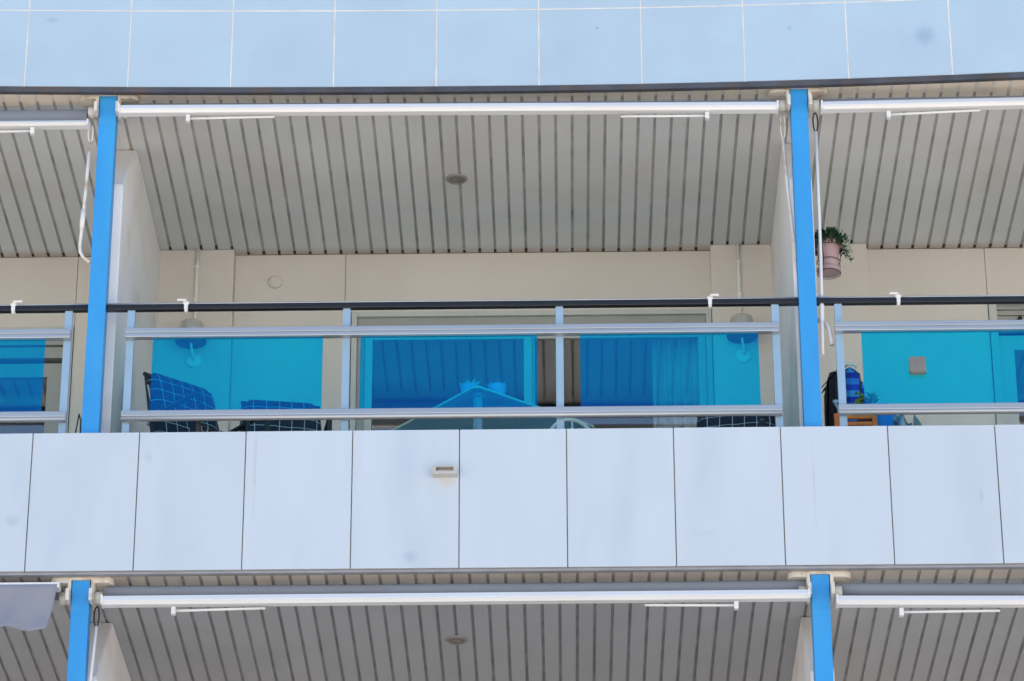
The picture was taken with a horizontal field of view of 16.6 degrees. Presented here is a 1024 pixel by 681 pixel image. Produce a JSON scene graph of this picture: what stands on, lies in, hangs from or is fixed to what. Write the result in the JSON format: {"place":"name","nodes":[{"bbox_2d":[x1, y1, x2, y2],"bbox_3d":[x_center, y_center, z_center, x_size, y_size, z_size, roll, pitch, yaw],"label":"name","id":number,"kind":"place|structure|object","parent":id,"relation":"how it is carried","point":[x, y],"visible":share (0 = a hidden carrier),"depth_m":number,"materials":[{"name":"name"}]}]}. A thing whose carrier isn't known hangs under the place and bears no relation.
{"place":"outdoors","nodes":[
{"label":"outdoors","id":0,"kind":"place"},
{"label":"ground","id":1,"kind":"structure","parent":0,"visible":0},
{"bbox_2d":[0,0,1023,680],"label":"apartment building","id":2,"kind":"structure","parent":1,"relation":"on","point":[380,208],"depth_m":20.77,"materials":[{"name":"concrete"}]},
{"bbox_2d":[0,577,71,630],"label":"awning","id":3,"kind":"object","parent":2,"relation":"attached to","point":[26,606],"visible":1,"depth_m":19.23,"materials":[{"name":"grey fabric"}]},
{"bbox_2d":[0,326,73,432],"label":"window","id":4,"kind":"structure","parent":2,"relation":"in","point":[19,360],"depth_m":22.32,"materials":[{"name":"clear glass"}]},
{"bbox_2d":[0,304,87,432],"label":"railing","id":5,"kind":"object","parent":2,"relation":"on","point":[64,335],"visible":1,"depth_m":20.02,"materials":[{"name":"metal"}]},
{"bbox_2d":[10,300,21,314],"bbox_3d":[-2.853,-0.185,20.148,0.069,0.082,0.066,-1,-26,1],"label":"rail clip","id":6,"kind":"object","parent":5,"relation":"attached to","point":[13,305],"visible":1,"depth_m":20.13,"materials":[{"name":"white paint"}]},
{"bbox_2d":[0,95,99,135],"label":"awning","id":7,"kind":"object","parent":2,"relation":"attached to","point":[22,121],"visible":1,"depth_m":20.67,"materials":[{"name":"white metal"}]},
{"bbox_2d":[78,125,93,263],"bbox_3d":[-2.474,-0.858,20.423,0.080,0.924,0.028,-1,-26,1],"label":"awning crank","id":8,"kind":"object","parent":7,"relation":"hanging from","point":[82,218],"visible":1,"depth_m":20.39,"materials":[{"name":"white paint"}]},
{"bbox_2d":[75,414,81,432],"bbox_3d":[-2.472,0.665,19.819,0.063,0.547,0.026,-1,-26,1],"label":"folded stool","id":9,"kind":"object","parent":2,"relation":"on","point":[77,423],"visible":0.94,"depth_m":19.90,"materials":[{"name":"metal"}]},
{"bbox_2d":[175,248,206,367],"bbox_3d":[-2.031,-0.248,22.253,0.200,0.844,0.206,-1,-26,1],"label":"wall lamp","id":10,"kind":"object","parent":2,"relation":"attached to","point":[193,360],"visible":0.7,"depth_m":22.16,"materials":[{"name":"metal"}]},
{"bbox_2d":[143,372,268,431],"bbox_3d":[-1.780,0.592,20.183,0.500,1.002,0.627,20,-32,-34],"label":"cushioned chair","id":11,"kind":"object","parent":2,"relation":"on","point":[163,392],"visible":0.3,"depth_m":20.38,"materials":[{"name":"fabric"}]},
{"bbox_2d":[268,275,281,288],"bbox_3d":[-1.522,-0.379,22.499,0.092,0.092,0.021,-1,-26,1],"label":"junction cover","id":12,"kind":"object","parent":2,"relation":"attached to","point":[274,281],"visible":1,"depth_m":22.49,"materials":[{"name":"white plastic"}]},
{"bbox_2d":[239,399,331,432],"bbox_3d":[-1.332,0.693,20.391,0.500,1.002,0.627,4,-26,-8],"label":"cushioned chair","id":13,"kind":"object","parent":2,"relation":"on","point":[293,425],"visible":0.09,"depth_m":20.73,"materials":[{"name":"fabric"}]},
{"bbox_2d":[432,465,456,477],"bbox_3d":[-0.375,0.730,19.518,0.138,0.050,0.055,-1,-26,1],"label":"drain spout","id":14,"kind":"object","parent":2,"relation":"attached to","point":[444,470],"visible":1,"depth_m":19.50,"materials":[{"name":"plastic"}]},
{"bbox_2d":[88,571,811,615],"bbox_3d":[-0.342,1.404,19.283,3.971,0.253,0.201,-1,-26,1],"label":"awning","id":15,"kind":"object","parent":2,"relation":"attached to","point":[796,586],"visible":1,"depth_m":19.21,"materials":[{"name":"white metal"}]},
{"bbox_2d":[89,606,99,680],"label":"awning crank","id":16,"kind":"object","parent":15,"relation":"hanging from","point":[93,652],"visible":1,"depth_m":19.21,"materials":[{"name":"white paint"}]},
{"bbox_2d":[106,297,798,432],"bbox_3d":[-0.344,0.157,19.936,3.979,0.858,0.099,-1,-26,1],"label":"railing","id":17,"kind":"object","parent":2,"relation":"on","point":[347,331],"visible":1,"depth_m":19.98,"materials":[{"name":"metal"}]},
{"bbox_2d":[177,298,188,312],"bbox_3d":[-1.891,-0.194,20.134,0.069,0.082,0.066,-1,-26,1],"label":"rail clip","id":18,"kind":"object","parent":17,"relation":"attached to","point":[185,303],"visible":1,"depth_m":20.12,"materials":[{"name":"white paint"}]},
{"bbox_2d":[707,293,718,307],"bbox_3d":[1.154,-0.223,20.091,0.069,0.082,0.066,-1,-26,1],"label":"rail clip","id":19,"kind":"object","parent":17,"relation":"attached to","point":[709,298],"visible":1,"depth_m":20.08,"materials":[{"name":"white paint"}]},
{"bbox_2d":[115,88,790,124],"bbox_3d":[-0.348,-1.369,20.645,3.971,0.252,0.201,-1,-26,1],"label":"awning","id":20,"kind":"object","parent":2,"relation":"attached to","point":[127,106],"visible":1,"depth_m":20.56,"materials":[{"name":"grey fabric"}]},
{"bbox_2d":[780,113,834,345],"bbox_3d":[1.706,-0.644,20.360,0.270,1.510,0.091,3,-26,-7],"label":"awning crank","id":21,"kind":"object","parent":20,"relation":"hanging from","point":[829,332],"visible":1,"depth_m":20.42,"materials":[{"name":"white paint"}]},
{"bbox_2d":[445,635,467,644],"bbox_3d":[-0.320,1.734,20.242,0.136,0.015,0.136,-1,-26,1],"label":"downlight","id":22,"kind":"object","parent":2,"relation":"attached to","point":[456,640],"visible":1,"depth_m":20.23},
{"bbox_2d":[446,173,467,184],"bbox_3d":[-0.343,-0.999,21.685,0.136,0.015,0.136,-1,-26,1],"label":"downlight","id":23,"kind":"object","parent":2,"relation":"attached to","point":[457,178],"visible":1,"depth_m":21.67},
{"bbox_2d":[392,386,594,430],"bbox_3d":[-0.139,0.871,20.483,0.915,0.754,0.915,20,-32,-34],"label":"glass table","id":24,"kind":"object","parent":2,"relation":"on","point":[477,396],"visible":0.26,"depth_m":20.48,"materials":[{"name":"glass"}]},
{"bbox_2d":[458,378,479,391],"bbox_3d":[-0.245,0.289,20.279,0.119,0.118,0.116,-22,-33,37],"label":"lilac pot","id":25,"kind":"object","parent":24,"relation":"on","point":[468,384],"visible":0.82,"depth_m":20.25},
{"bbox_2d":[486,378,505,393],"bbox_3d":[-0.082,0.291,20.286,0.114,0.119,0.116,11,-28,-22],"label":"lilac pot","id":26,"kind":"object","parent":24,"relation":"on","point":[496,386],"visible":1,"depth_m":20.25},
{"bbox_2d":[349,308,713,431],"bbox_3d":[0.127,0.811,21.967,2.298,2.168,0.152,-1,-26,1],"label":"sliding door","id":27,"kind":"structure","parent":2,"relation":"in","point":[361,348],"depth_m":22.36,"materials":[{"name":"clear glass"}]},
{"bbox_2d":[550,418,590,429],"bbox_3d":[0.292,0.799,20.193,0.400,0.629,0.400,9,-27,-17],"label":"white chair","id":28,"kind":"object","parent":2,"relation":"on","point":[578,421],"visible":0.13,"depth_m":20.17,"materials":[{"name":"paint"}]},
{"bbox_2d":[652,339,699,428],"bbox_3d":[1.069,0.890,22.044,0.340,2.050,0.064,-1,-26,1],"label":"curtain","id":29,"kind":"object","parent":2,"relation":"hanging from","point":[675,374],"visible":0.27,"depth_m":22.36,"materials":[{"name":"fabric"}]},
{"bbox_2d":[680,416,775,427],"bbox_3d":[1.278,0.740,20.500,0.500,1.002,0.627,-6,-27,12],"label":"cushioned chair","id":30,"kind":"object","parent":2,"relation":"on","point":[736,421],"visible":0.06,"depth_m":20.85,"materials":[{"name":"fabric"}]},
{"bbox_2d":[727,243,757,362],"bbox_3d":[1.453,-0.280,22.203,0.200,0.844,0.206,-1,-26,1],"label":"wall lamp","id":31,"kind":"object","parent":2,"relation":"attached to","point":[743,354],"visible":0.66,"depth_m":22.11,"materials":[{"name":"metal"}]},
{"bbox_2d":[821,365,846,425],"bbox_3d":[1.835,0.595,20.097,0.121,0.900,0.455,7,-27,-14],"label":"folded chair","id":32,"kind":"object","parent":2,"relation":"on","point":[830,389],"visible":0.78,"depth_m":20.17,"materials":[{"name":"black fabric"}]},
{"bbox_2d":[814,226,854,278],"bbox_3d":[1.882,-0.522,20.513,0.247,0.301,0.268,-1,-26,1],"label":"hanging flower pot","id":33,"kind":"object","parent":2,"relation":"on","point":[835,243],"visible":0.89,"depth_m":20.46,"materials":[{"name":"ceramic"}]},
{"bbox_2d":[845,363,864,421],"bbox_3d":[2.000,0.586,20.172,0.214,0.985,0.149,12,-29,-23],"label":"folded lounger","id":34,"kind":"object","parent":2,"relation":"on","point":[854,382],"visible":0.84,"depth_m":20.30,"materials":[{"name":"blue fabric"}]},
{"bbox_2d":[834,413,876,425],"bbox_3d":[1.964,0.735,19.991,0.244,0.568,0.301,-1,-26,1],"label":"wooden chair","id":35,"kind":"object","parent":2,"relation":"on","point":[872,417],"visible":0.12,"depth_m":19.96,"materials":[{"name":"orange wood"}]},
{"bbox_2d":[853,391,879,421],"bbox_3d":[2.033,0.626,19.956,0.180,0.720,0.180,-1,-26,1],"label":"potted plant","id":36,"kind":"object","parent":2,"relation":"on","point":[869,400],"visible":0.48,"depth_m":20.06,"materials":[{"name":"green plant"}]},
{"bbox_2d":[877,403,893,426],"bbox_3d":[2.131,0.658,19.961,0.135,0.665,0.120,-1,-26,1],"label":"beach bag","id":37,"kind":"object","parent":2,"relation":"on","point":[885,420],"visible":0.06,"depth_m":20.00,"materials":[{"name":"blue fabric"}]},
{"bbox_2d":[893,415,921,425],"bbox_3d":[2.279,0.704,19.980,0.210,0.601,0.120,-1,-26,1],"label":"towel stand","id":38,"kind":"object","parent":2,"relation":"on","point":[916,421],"visible":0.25,"depth_m":20.07,"materials":[{"name":"grey metal"}]},
{"bbox_2d":[893,415,912,425],"bbox_3d":[2.239,0.698,20.012,0.136,0.656,0.150,-1,-26,1],"label":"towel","id":39,"kind":"object","parent":38,"relation":"hanging from","point":[901,419],"visible":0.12,"depth_m":20.09,"materials":[{"name":"blue fabric"}]},
{"bbox_2d":[807,87,1023,119],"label":"awning","id":40,"kind":"object","parent":2,"relation":"attached to","point":[933,105],"visible":1,"depth_m":20.51,"materials":[{"name":"white metal"}]},
{"bbox_2d":[812,112,824,355],"bbox_3d":[1.783,-0.632,20.289,0.047,1.594,0.029,-1,-26,1],"label":"awning crank","id":41,"kind":"object","parent":40,"relation":"hanging from","point":[821,313],"visible":1,"depth_m":20.27,"materials":[{"name":"white paint"}]},
{"bbox_2d":[909,357,925,374],"bbox_3d":[2.299,0.143,19.838,0.094,0.099,0.040,-1,-26,1],"label":"box light","id":42,"kind":"object","parent":2,"relation":"attached to","point":[917,365],"visible":1,"depth_m":19.82,"materials":[{"name":"white plastic"}]},
{"bbox_2d":[816,295,1023,425],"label":"railing","id":43,"kind":"object","parent":2,"relation":"on","point":[841,328],"visible":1,"depth_m":19.95,"materials":[{"name":"metal"}]},
{"bbox_2d":[889,292,900,305],"bbox_3d":[2.199,-0.232,20.077,0.069,0.082,0.066,-1,-26,1],"label":"rail clip","id":44,"kind":"object","parent":43,"relation":"attached to","point":[897,296],"visible":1,"depth_m":20.06,"materials":[{"name":"white paint"}]},
{"bbox_2d":[829,571,1023,616],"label":"awning","id":45,"kind":"object","parent":2,"relation":"attached to","point":[901,596],"visible":1,"depth_m":19.25,"materials":[{"name":"white metal"}]},
{"bbox_2d":[988,304,1023,424],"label":"window","id":46,"kind":"structure","parent":2,"relation":"in","point":[1003,348],"depth_m":22.22,"materials":[{"name":"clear glass"}]}
]}

